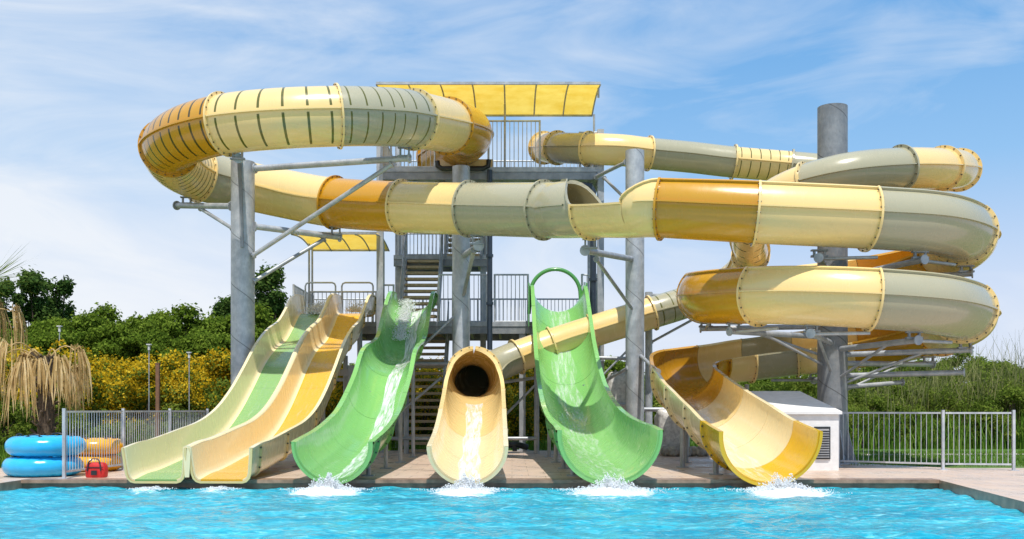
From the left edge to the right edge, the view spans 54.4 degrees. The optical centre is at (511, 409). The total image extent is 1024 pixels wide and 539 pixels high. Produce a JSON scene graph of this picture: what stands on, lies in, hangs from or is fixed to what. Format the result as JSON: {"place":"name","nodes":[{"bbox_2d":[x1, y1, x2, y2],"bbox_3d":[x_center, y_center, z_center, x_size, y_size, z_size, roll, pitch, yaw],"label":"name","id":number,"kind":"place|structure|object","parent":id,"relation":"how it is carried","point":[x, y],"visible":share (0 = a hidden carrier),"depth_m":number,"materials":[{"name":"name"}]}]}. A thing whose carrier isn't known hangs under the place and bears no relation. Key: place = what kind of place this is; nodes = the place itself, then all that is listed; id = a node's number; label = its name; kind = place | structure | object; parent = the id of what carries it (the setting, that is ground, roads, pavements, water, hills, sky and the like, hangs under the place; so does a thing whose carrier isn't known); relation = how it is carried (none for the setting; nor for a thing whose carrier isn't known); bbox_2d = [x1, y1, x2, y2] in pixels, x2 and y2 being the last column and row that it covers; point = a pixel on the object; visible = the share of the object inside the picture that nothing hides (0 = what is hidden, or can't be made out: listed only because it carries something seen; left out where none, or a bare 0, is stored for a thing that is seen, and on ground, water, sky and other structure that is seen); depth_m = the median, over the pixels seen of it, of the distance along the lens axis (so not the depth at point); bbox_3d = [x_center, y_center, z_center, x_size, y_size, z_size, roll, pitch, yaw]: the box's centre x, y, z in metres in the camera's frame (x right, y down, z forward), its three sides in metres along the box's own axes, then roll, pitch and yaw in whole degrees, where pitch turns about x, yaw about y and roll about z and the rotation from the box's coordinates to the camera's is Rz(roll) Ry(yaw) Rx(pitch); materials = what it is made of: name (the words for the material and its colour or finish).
{"place":"outdoors","nodes":[
{"label":"outdoors","id":0,"kind":"place"},
{"bbox_2d":[0,443,130,467],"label":"rough grass","id":1,"kind":"structure","parent":0,"point":[3,456],"depth_m":21.36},
{"bbox_2d":[121,417,153,444],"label":"shrub","id":2,"kind":"object","parent":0,"point":[146,431],"visible":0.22,"depth_m":26.95,"materials":[{"name":"green plant"}]},
{"bbox_2d":[0,485,1023,538],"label":"pool water","id":3,"kind":"structure","parent":0,"point":[112,512],"depth_m":12.67,"materials":[{"name":"liquid"}]},
{"bbox_2d":[280,472,373,493],"bbox_3d":[-2.961,1.170,16.186,1.950,0.333,1.170,0,0,-15],"label":"water splash","id":4,"kind":"object","parent":3,"relation":"on","point":[327,482],"visible":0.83,"depth_m":16.17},
{"bbox_2d":[410,472,515,492],"bbox_3d":[-0.755,1.174,16.207,1.750,0.320,1.029,0,0,-14],"label":"water splash","id":5,"kind":"object","parent":3,"relation":"on","point":[466,483],"visible":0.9,"depth_m":16.17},
{"bbox_2d":[529,472,677,493],"bbox_3d":[1.556,1.172,16.195,2.412,0.327,1.442,0,0,-16],"label":"water splash","id":6,"kind":"object","parent":3,"relation":"on","point":[611,484],"visible":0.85,"depth_m":16.09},
{"bbox_2d":[704,472,851,494],"bbox_3d":[4.313,1.173,16.088,2.346,0.326,1.489,0,0,0],"label":"water splash","id":7,"kind":"object","parent":3,"relation":"on","point":[781,486],"visible":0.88,"depth_m":16.05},
{"bbox_2d":[0,451,1023,512],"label":"pool deck","id":8,"kind":"structure","parent":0,"point":[1003,487],"depth_m":17.81,"materials":[{"name":"concrete"}]},
{"bbox_2d":[1,455,82,476],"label":"inflatable ring","id":9,"kind":"object","parent":8,"relation":"on","point":[14,466],"visible":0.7,"depth_m":17.50,"materials":[{"name":"blue plastic"}]},
{"bbox_2d":[4,432,85,456],"bbox_3d":[-8.450,0.632,18.050,1.349,0.412,1.347,0,0,0],"label":"inflatable ring","id":10,"kind":"object","parent":9,"relation":"on","point":[31,445],"visible":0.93,"depth_m":17.52,"materials":[{"name":"blue plastic"}]},
{"bbox_2d":[85,458,107,477],"bbox_3d":[-7.320,1.029,17.538,0.360,0.342,0.241,0,0,0],"label":"first aid bag","id":11,"kind":"object","parent":8,"relation":"on","point":[99,469],"visible":1,"depth_m":17.45,"materials":[{"name":"red fabric"}]},
{"bbox_2d":[76,454,121,471],"bbox_3d":[-8.180,1.015,19.500,1.044,0.370,1.041,0,0,0],"label":"inflatable ring","id":12,"kind":"object","parent":8,"relation":"on","point":[113,462],"visible":0.4,"depth_m":19.21,"materials":[{"name":"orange plastic"}]},
{"bbox_2d":[79,435,122,454],"bbox_3d":[-8.150,0.695,19.500,1.044,0.370,1.041,0,0,0],"label":"inflatable ring","id":13,"kind":"object","parent":12,"relation":"on","point":[120,446],"visible":0.47,"depth_m":19.14,"materials":[{"name":"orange plastic"}]},
{"bbox_2d":[57,408,208,478],"bbox_3d":[-7.580,0.590,20.725,0.168,1.220,7.127,0,0,3],"label":"metal fence","id":14,"kind":"object","parent":8,"relation":"on","point":[123,411],"visible":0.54,"depth_m":19.06,"materials":[{"name":"metal"}]},
{"bbox_2d":[121,293,340,483],"bbox_3d":[-5.698,-1.027,22.598,1.164,4.528,12.091,0,0,2],"label":"racer lane slide","id":15,"kind":"object","parent":8,"relation":"on","point":[253,391],"visible":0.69,"depth_m":22.20,"materials":[{"name":"beige plastic"}]},
{"bbox_2d":[301,300,325,313],"bbox_3d":[-5.491,-2.876,27.979,0.893,0.491,0.878,0,0,0],"label":"water splash","id":16,"kind":"object","parent":15,"relation":"on","point":[317,307],"visible":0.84,"depth_m":27.80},
{"bbox_2d":[188,294,375,483],"bbox_3d":[-4.628,-1.011,22.599,1.323,4.496,12.090,0,0,2],"label":"racer lane slide","id":17,"kind":"object","parent":8,"relation":"on","point":[257,446],"visible":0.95,"depth_m":22.04,"materials":[{"name":"beige plastic"}]},
{"bbox_2d":[173,147,411,385],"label":"support column","id":18,"kind":"structure","parent":8,"relation":"on","point":[244,226],"depth_m":24.10,"materials":[{"name":"metal"}]},
{"bbox_2d":[290,291,437,483],"bbox_3d":[-2.873,-1.036,22.593,1.398,4.589,12.140,0,0,1],"label":"open slide","id":19,"kind":"object","parent":8,"relation":"on","point":[348,438],"visible":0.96,"depth_m":21.62,"materials":[{"name":"green plastic"}]},
{"bbox_2d":[389,298,417,340],"bbox_3d":[-2.938,-2.456,26.942,0.732,1.346,1.956,0,0,0],"label":"water splash","id":20,"kind":"object","parent":19,"relation":"on","point":[405,311],"visible":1,"depth_m":26.78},
{"bbox_2d":[424,165,483,355],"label":"support column","id":21,"kind":"structure","parent":8,"relation":"on","point":[462,258],"depth_m":26.39,"materials":[{"name":"metal"}]},
{"bbox_2d":[291,82,663,453],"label":"slide tower","id":22,"kind":"structure","parent":8,"relation":"on","point":[531,99],"depth_m":28.16,"materials":[{"name":"metal"}]},
{"bbox_2d":[21,478,938,482],"bbox_3d":[-0.535,1.224,17.105,15.630,0.061,0.350,0,0,0],"label":"pool coping","id":23,"kind":"object","parent":8,"relation":"on","point":[521,480],"visible":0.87,"depth_m":16.93,"materials":[{"name":"concrete"}]},
{"bbox_2d":[508,441,528,450],"bbox_3d":[0.137,0.939,25.473,0.603,0.252,0.296,0,0,-12],"label":"water pump","id":24,"kind":"object","parent":8,"relation":"on","point":[515,445],"visible":0.82,"depth_m":25.39,"materials":[{"name":"black plastic"}]},
{"bbox_2d":[527,267,663,484],"bbox_3d":[1.449,-1.354,22.524,1.797,5.264,12.007,0,0,-2],"label":"open slide","id":25,"kind":"object","parent":8,"relation":"on","point":[595,430],"visible":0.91,"depth_m":23.06,"materials":[{"name":"green plastic"}]},
{"bbox_2d":[607,370,624,409],"bbox_3d":[2.849,0.064,26.900,0.621,2.272,0.721,0,0,0],"label":"wrapped pallet","id":26,"kind":"object","parent":8,"relation":"on","point":[616,384],"visible":0.23,"depth_m":26.56,"materials":[{"name":"plastic"}]},
{"bbox_2d":[580,149,660,421],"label":"support column","id":27,"kind":"structure","parent":8,"relation":"on","point":[633,259],"depth_m":25.29,"materials":[{"name":"metal"}]},
{"bbox_2d":[645,292,691,423],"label":"support column","id":28,"kind":"structure","parent":8,"relation":"on","point":[649,341],"depth_m":27.31,"materials":[{"name":"metal"}]},
{"bbox_2d":[427,130,982,483],"bbox_3d":[4.832,-3.543,23.363,12.672,9.651,13.677,0,0,0],"label":"tube slide","id":29,"kind":"object","parent":28,"relation":"on","point":[469,436],"visible":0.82,"depth_m":23.84,"materials":[{"name":"beige plastic"}]},
{"bbox_2d":[654,408,689,454],"bbox_3d":[4.222,0.576,26.193,0.880,1.248,0.928,0,0,0],"label":"wrapped pallet","id":30,"kind":"object","parent":8,"relation":"on","point":[663,420],"visible":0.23,"depth_m":25.77,"materials":[{"name":"plastic"}]},
{"bbox_2d":[699,103,974,464],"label":"support column","id":31,"kind":"structure","parent":8,"relation":"on","point":[834,375],"depth_m":21.88,"materials":[{"name":"metal"}]},
{"bbox_2d":[137,83,1001,485],"bbox_3d":[0.706,-3.471,23.500,19.456,9.531,10.147,0,0,27],"label":"tube slide","id":32,"kind":"object","parent":31,"relation":"on","point":[717,411],"visible":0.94,"depth_m":21.08,"materials":[{"name":"yellow plastic"}]},
{"bbox_2d":[839,410,1019,470],"bbox_3d":[8.278,0.605,20.065,3.501,1.190,0.563,0,0,24],"label":"metal fence","id":33,"kind":"object","parent":8,"relation":"on","point":[942,413],"visible":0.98,"depth_m":19.76,"materials":[{"name":"metal"}]},
{"bbox_2d":[0,0,1023,381],"label":"sky","id":34,"kind":"structure","parent":0,"point":[81,80],"materials":[{"name":"blue"}]},
{"bbox_2d":[388,432,697,450],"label":"rough grass","id":35,"kind":"structure","parent":0,"point":[543,447],"depth_m":30.15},
{"bbox_2d":[388,438,1023,467],"bbox_3d":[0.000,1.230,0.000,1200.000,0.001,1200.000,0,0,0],"label":"ground","id":36,"kind":"structure","parent":0,"point":[980,466],"depth_m":24.95,"materials":[{"name":"concrete"}]},
{"bbox_2d":[0,276,19,329],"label":"tree","id":37,"kind":"object","parent":36,"relation":"on","point":[9,290],"visible":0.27,"depth_m":47.85,"materials":[{"name":"green plant"}]},
{"bbox_2d":[0,317,24,342],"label":"tree","id":38,"kind":"object","parent":36,"relation":"on","point":[7,335],"visible":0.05,"depth_m":47.09,"materials":[{"name":"green plant"}]},
{"bbox_2d":[0,395,32,453],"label":"shrub","id":39,"kind":"object","parent":36,"relation":"on","point":[18,416],"visible":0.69,"depth_m":24.02,"materials":[{"name":"green plant"}]},
{"bbox_2d":[0,410,37,452],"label":"shrub","id":40,"kind":"object","parent":36,"relation":"on","point":[34,428],"visible":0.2,"depth_m":24.73,"materials":[{"name":"green plant"}]},
{"bbox_2d":[0,247,37,360],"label":"palm tree","id":41,"kind":"object","parent":36,"relation":"on","point":[17,322],"visible":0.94,"depth_m":23.75,"materials":[{"name":"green plant"}]},
{"bbox_2d":[7,265,61,333],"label":"tree","id":42,"kind":"object","parent":36,"relation":"on","point":[35,307],"visible":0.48,"depth_m":49.70,"materials":[{"name":"green plant"}]},
{"bbox_2d":[0,344,85,434],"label":"shrub","id":43,"kind":"object","parent":36,"relation":"on","point":[61,404],"visible":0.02,"depth_m":27.80,"materials":[{"name":"yellow plant"}]},
{"bbox_2d":[0,337,91,435],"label":"palm tree","id":44,"kind":"object","parent":36,"relation":"on","point":[46,373],"visible":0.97,"depth_m":21.02,"materials":[{"name":"beige plant"}]},
{"bbox_2d":[23,414,74,434],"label":"shrub","id":45,"kind":"object","parent":36,"relation":"on","point":[58,429],"visible":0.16,"depth_m":25.07,"materials":[{"name":"green plant"}]},
{"bbox_2d":[0,339,111,430],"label":"shrub","id":46,"kind":"object","parent":36,"relation":"on","point":[95,400],"visible":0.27,"depth_m":28.64,"materials":[{"name":"yellow plant"}]},
{"bbox_2d":[19,323,97,356],"bbox_3d":[-17.702,-1.041,38.860,3.260,4.671,4.373,0,0,-43],"label":"tree","id":47,"kind":"object","parent":36,"relation":"on","point":[45,339],"visible":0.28,"depth_m":37.93,"materials":[{"name":"green plant"}]},
{"bbox_2d":[42,275,76,322],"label":"tree","id":48,"kind":"object","parent":36,"relation":"on","point":[63,287],"visible":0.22,"depth_m":51.67,"materials":[{"name":"green plant"}]},
{"bbox_2d":[30,309,104,337],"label":"tree","id":49,"kind":"object","parent":36,"relation":"on","point":[82,322],"visible":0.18,"depth_m":43.07,"materials":[{"name":"green plant"}]},
{"bbox_2d":[55,409,103,437],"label":"shrub","id":50,"kind":"object","parent":36,"relation":"on","point":[81,424],"visible":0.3,"depth_m":25.80,"materials":[{"name":"green plant"}]},
{"bbox_2d":[64,350,121,425],"bbox_3d":[-14.038,-0.302,31.907,3.429,3.262,3.149,0,0,-3],"label":"shrub","id":51,"kind":"object","parent":36,"relation":"on","point":[105,408],"visible":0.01,"depth_m":31.75,"materials":[{"name":"yellow plant"}]},
{"bbox_2d":[68,301,127,327],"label":"tree","id":52,"kind":"object","parent":36,"relation":"on","point":[107,313],"visible":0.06,"depth_m":46.71,"materials":[{"name":"green plant"}]},
{"bbox_2d":[86,351,123,406],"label":"shrub","id":53,"kind":"object","parent":36,"relation":"on","point":[96,363],"visible":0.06,"depth_m":34.79,"materials":[{"name":"yellow plant"}]},
{"bbox_2d":[82,421,131,444],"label":"shrub","id":54,"kind":"object","parent":36,"relation":"on","point":[120,428],"visible":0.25,"depth_m":25.92,"materials":[{"name":"green plant"}]},
{"bbox_2d":[76,321,160,365],"bbox_3d":[-15.211,-1.086,38.902,3.426,4.764,4.096,0,0,30],"label":"tree","id":55,"kind":"object","parent":36,"relation":"on","point":[100,338],"visible":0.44,"depth_m":38.25,"materials":[{"name":"green plant"}]},
{"bbox_2d":[68,422,179,445],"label":"rough grass","id":56,"kind":"structure","parent":36,"relation":"on","point":[152,435],"depth_m":26.54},
{"bbox_2d":[110,357,142,374],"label":"shrub","id":57,"kind":"object","parent":36,"relation":"on","point":[122,364],"visible":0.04,"depth_m":34.94,"materials":[{"name":"yellow plant"}]},
{"bbox_2d":[101,354,176,421],"bbox_3d":[-12.068,-0.256,33.418,3.149,3.215,3.689,0,0,32],"label":"shrub","id":58,"kind":"object","parent":36,"relation":"on","point":[146,359],"visible":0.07,"depth_m":32.72,"materials":[{"name":"yellow plant"}]},
{"bbox_2d":[100,317,180,362],"bbox_3d":[-14.612,-1.197,39.998,4.061,4.990,3.881,0,0,-6],"label":"tree","id":59,"kind":"object","parent":36,"relation":"on","point":[152,327],"visible":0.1,"depth_m":39.53,"materials":[{"name":"green plant"}]},
{"bbox_2d":[146,344,151,426],"bbox_3d":[-10.574,-0.353,29.000,0.120,3.106,0.120,0,0,0],"label":"garden lamp","id":60,"kind":"object","parent":36,"relation":"on","point":[149,383],"visible":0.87,"depth_m":28.99,"materials":[{"name":"metal"}]},
{"bbox_2d":[103,359,200,434],"bbox_3d":[-11.576,-0.139,31.380,2.845,2.909,3.070,0,0,-39],"label":"shrub","id":61,"kind":"object","parent":36,"relation":"on","point":[141,374],"visible":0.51,"depth_m":31.15,"materials":[{"name":"yellow plant"}]},
{"bbox_2d":[125,309,188,338],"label":"tree","id":62,"kind":"object","parent":36,"relation":"on","point":[131,319],"visible":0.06,"depth_m":45.17,"materials":[{"name":"green plant"}]},
{"bbox_2d":[155,363,160,436],"bbox_3d":[-8.540,0.039,24.000,0.180,2.322,0.180,0,0,0],"label":"wooden post","id":63,"kind":"object","parent":36,"relation":"on","point":[157,386],"visible":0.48,"depth_m":23.96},
{"bbox_2d":[113,347,225,417],"bbox_3d":[-11.594,-0.323,33.772,4.123,3.537,4.029,0,0,-41],"label":"shrub","id":64,"kind":"object","parent":36,"relation":"on","point":[171,363],"visible":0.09,"depth_m":33.23,"materials":[{"name":"yellow plant"}]},
{"bbox_2d":[133,333,222,362],"bbox_3d":[-13.164,-0.872,38.908,3.702,4.341,4.069,0,0,-16],"label":"tree","id":65,"kind":"object","parent":36,"relation":"on","point":[203,348],"visible":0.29,"depth_m":38.38,"materials":[{"name":"green plant"}]},
{"bbox_2d":[151,364,223,428],"bbox_3d":[-10.397,-0.075,31.874,2.621,2.769,2.417,0,0,-40],"label":"shrub","id":66,"kind":"object","parent":36,"relation":"on","point":[205,402],"visible":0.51,"depth_m":31.46,"materials":[{"name":"yellow plant"}]},
{"bbox_2d":[145,302,229,339],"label":"tree","id":67,"kind":"object","parent":36,"relation":"on","point":[185,315],"visible":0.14,"depth_m":43.77,"materials":[{"name":"green plant"}]},
{"bbox_2d":[170,325,230,371],"bbox_3d":[-12.413,-1.058,39.886,3.106,4.707,4.322,0,0,-33],"label":"tree","id":68,"kind":"object","parent":36,"relation":"on","point":[185,341],"visible":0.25,"depth_m":38.95,"materials":[{"name":"green plant"}]},
{"bbox_2d":[179,353,222,377],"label":"shrub","id":69,"kind":"object","parent":36,"relation":"on","point":[196,361],"visible":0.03,"depth_m":35.23,"materials":[{"name":"yellow plant"}]},
{"bbox_2d":[187,346,230,416],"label":"shrub","id":70,"kind":"object","parent":36,"relation":"on","point":[217,363],"visible":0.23,"depth_m":33.90,"materials":[{"name":"yellow plant"}]},
{"bbox_2d":[208,294,230,317],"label":"tree","id":71,"kind":"object","parent":36,"relation":"on","point":[222,307],"visible":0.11,"depth_m":52.70,"materials":[{"name":"green plant"}]},
{"bbox_2d":[204,315,264,341],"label":"tree","id":72,"kind":"object","parent":36,"relation":"on","point":[257,334],"visible":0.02,"depth_m":44.80,"materials":[{"name":"green plant"}]},
{"bbox_2d":[222,302,279,334],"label":"tree","id":73,"kind":"object","parent":36,"relation":"on","point":[263,320],"visible":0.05,"depth_m":45.92,"materials":[{"name":"green plant"}]},
{"bbox_2d":[255,262,290,319],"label":"tree","id":74,"kind":"object","parent":36,"relation":"on","point":[265,291],"visible":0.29,"depth_m":49.75,"materials":[{"name":"green plant"}]},
{"bbox_2d":[318,362,348,424],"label":"shrub","id":75,"kind":"object","parent":36,"relation":"on","point":[337,397],"visible":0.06,"depth_m":29.95,"materials":[{"name":"green plant"}]},
{"bbox_2d":[409,368,441,445],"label":"shrub","id":76,"kind":"object","parent":36,"relation":"on","point":[427,397],"visible":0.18,"depth_m":32.98,"materials":[{"name":"green plant"}]},
{"bbox_2d":[409,357,450,441],"bbox_3d":[-2.590,-0.219,34.587,3.733,3.296,4.397,0,0,20],"label":"shrub","id":77,"kind":"object","parent":36,"relation":"on","point":[437,376],"visible":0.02,"depth_m":34.01,"materials":[{"name":"green plant"}]},
{"bbox_2d":[504,378,545,444],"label":"shrub","id":78,"kind":"object","parent":36,"relation":"on","point":[512,420],"visible":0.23,"depth_m":32.64,"materials":[{"name":"green plant"}]},
{"bbox_2d":[507,368,546,441],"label":"shrub","id":79,"kind":"object","parent":36,"relation":"on","point":[528,374],"visible":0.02,"depth_m":33.74,"materials":[{"name":"green plant"}]},
{"bbox_2d":[509,368,546,441],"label":"shrub","id":80,"kind":"object","parent":36,"relation":"on","point":[540,410],"visible":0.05,"depth_m":34.00,"materials":[{"name":"green plant"}]},
{"bbox_2d":[604,355,624,374],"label":"tree","id":81,"kind":"object","parent":36,"relation":"on","point":[618,366],"visible":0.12,"depth_m":50.77,"materials":[{"name":"green plant"}]},
{"bbox_2d":[754,378,806,392],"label":"shrub","id":82,"kind":"object","parent":36,"relation":"on","point":[769,387],"visible":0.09,"depth_m":40.67,"materials":[{"name":"green plant"}]},
{"bbox_2d":[752,374,816,398],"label":"shrub","id":83,"kind":"object","parent":36,"relation":"on","point":[800,386],"visible":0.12,"depth_m":37.03,"materials":[{"name":"green plant"}]},
{"bbox_2d":[848,388,878,410],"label":"shrub","id":84,"kind":"object","parent":36,"relation":"on","point":[851,398],"visible":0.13,"depth_m":33.79,"materials":[{"name":"green plant"}]},
{"bbox_2d":[848,405,883,447],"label":"shrub","id":85,"kind":"object","parent":36,"relation":"on","point":[850,409],"visible":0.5,"depth_m":31.34,"materials":[{"name":"green plant"}]},
{"bbox_2d":[849,366,894,403],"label":"shrub","id":86,"kind":"object","parent":36,"relation":"on","point":[872,381],"visible":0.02,"depth_m":39.63,"materials":[{"name":"green plant"}]},
{"bbox_2d":[848,391,909,435],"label":"shrub","id":87,"kind":"object","parent":36,"relation":"on","point":[878,402],"visible":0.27,"depth_m":32.71,"materials":[{"name":"green plant"}]},
{"bbox_2d":[861,402,916,440],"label":"shrub","id":88,"kind":"object","parent":36,"relation":"on","point":[885,407],"visible":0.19,"depth_m":32.22,"materials":[{"name":"green plant"}]},
{"bbox_2d":[870,378,937,419],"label":"shrub","id":89,"kind":"object","parent":36,"relation":"on","point":[896,389],"visible":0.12,"depth_m":33.72,"materials":[{"name":"green plant"}]},
{"bbox_2d":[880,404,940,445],"bbox_3d":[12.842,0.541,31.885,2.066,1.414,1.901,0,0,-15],"label":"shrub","id":90,"kind":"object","parent":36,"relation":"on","point":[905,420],"visible":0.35,"depth_m":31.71,"materials":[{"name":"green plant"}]},
{"bbox_2d":[815,331,1023,439],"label":"giant cane","id":91,"kind":"object","parent":36,"relation":"on","point":[971,373],"visible":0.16,"depth_m":33.10,"materials":[{"name":"green plant"}]},
{"bbox_2d":[899,359,948,382],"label":"tree","id":92,"kind":"object","parent":36,"relation":"on","point":[917,368],"visible":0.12,"depth_m":51.35,"materials":[{"name":"green plant"}]},
{"bbox_2d":[848,410,1023,449],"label":"tall grass","id":93,"kind":"structure","parent":36,"relation":"on","point":[920,443],"depth_m":30.78,"materials":[{"name":"plant"}]},
{"bbox_2d":[849,448,1023,466],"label":"lawn grass","id":94,"kind":"structure","parent":36,"relation":"on","point":[919,457],"depth_m":24.81,"materials":[{"name":"plant"}]},
{"bbox_2d":[906,382,969,439],"bbox_3d":[14.041,0.200,32.894,2.415,2.174,2.511,0,0,-21],"label":"shrub","id":95,"kind":"object","parent":36,"relation":"on","point":[947,395],"visible":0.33,"depth_m":32.40,"materials":[{"name":"green plant"}]},
{"bbox_2d":[927,360,983,386],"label":"shrub","id":96,"kind":"object","parent":36,"relation":"on","point":[968,371],"visible":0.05,"depth_m":38.94,"materials":[{"name":"green plant"}]},
{"bbox_2d":[922,375,993,418],"bbox_3d":[15.222,0.063,33.921,3.184,2.474,2.956,0,0,35],"label":"shrub","id":97,"kind":"object","parent":36,"relation":"on","point":[976,390],"visible":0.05,"depth_m":33.66,"materials":[{"name":"green plant"}]},
{"bbox_2d":[937,351,988,393],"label":"tree","id":98,"kind":"object","parent":36,"relation":"on","point":[961,357],"visible":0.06,"depth_m":53.64,"materials":[{"name":"green plant"}]},
{"bbox_2d":[933,397,995,443],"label":"shrub","id":99,"kind":"object","parent":36,"relation":"on","point":[961,408],"visible":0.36,"depth_m":31.72,"materials":[{"name":"green plant"}]},
{"bbox_2d":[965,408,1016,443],"bbox_3d":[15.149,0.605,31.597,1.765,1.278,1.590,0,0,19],"label":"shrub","id":100,"kind":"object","parent":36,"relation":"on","point":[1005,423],"visible":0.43,"depth_m":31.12,"materials":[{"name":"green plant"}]},
{"bbox_2d":[962,389,1022,426],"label":"shrub","id":101,"kind":"object","parent":36,"relation":"on","point":[1004,403],"visible":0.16,"depth_m":32.43,"materials":[{"name":"green plant"}]},
{"bbox_2d":[967,373,1020,394],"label":"shrub","id":102,"kind":"object","parent":36,"relation":"on","point":[987,381],"visible":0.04,"depth_m":34.94,"materials":[{"name":"green plant"}]},
{"bbox_2d":[967,379,1023,445],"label":"shrub","id":103,"kind":"object","parent":36,"relation":"on","point":[1014,393],"visible":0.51,"depth_m":31.57,"materials":[{"name":"green plant"}]},
{"bbox_2d":[969,359,1022,378],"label":"tree","id":104,"kind":"object","parent":36,"relation":"on","point":[992,362],"visible":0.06,"depth_m":49.36,"materials":[{"name":"green plant"}]},
{"bbox_2d":[975,362,1023,391],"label":"shrub","id":105,"kind":"object","parent":36,"relation":"on","point":[998,370],"visible":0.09,"depth_m":37.78,"materials":[{"name":"green plant"}]},
{"bbox_2d":[750,391,841,469],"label":"pump house","id":106,"kind":"structure","parent":0,"point":[804,408],"depth_m":19.62,"materials":[{"name":"white paint"}]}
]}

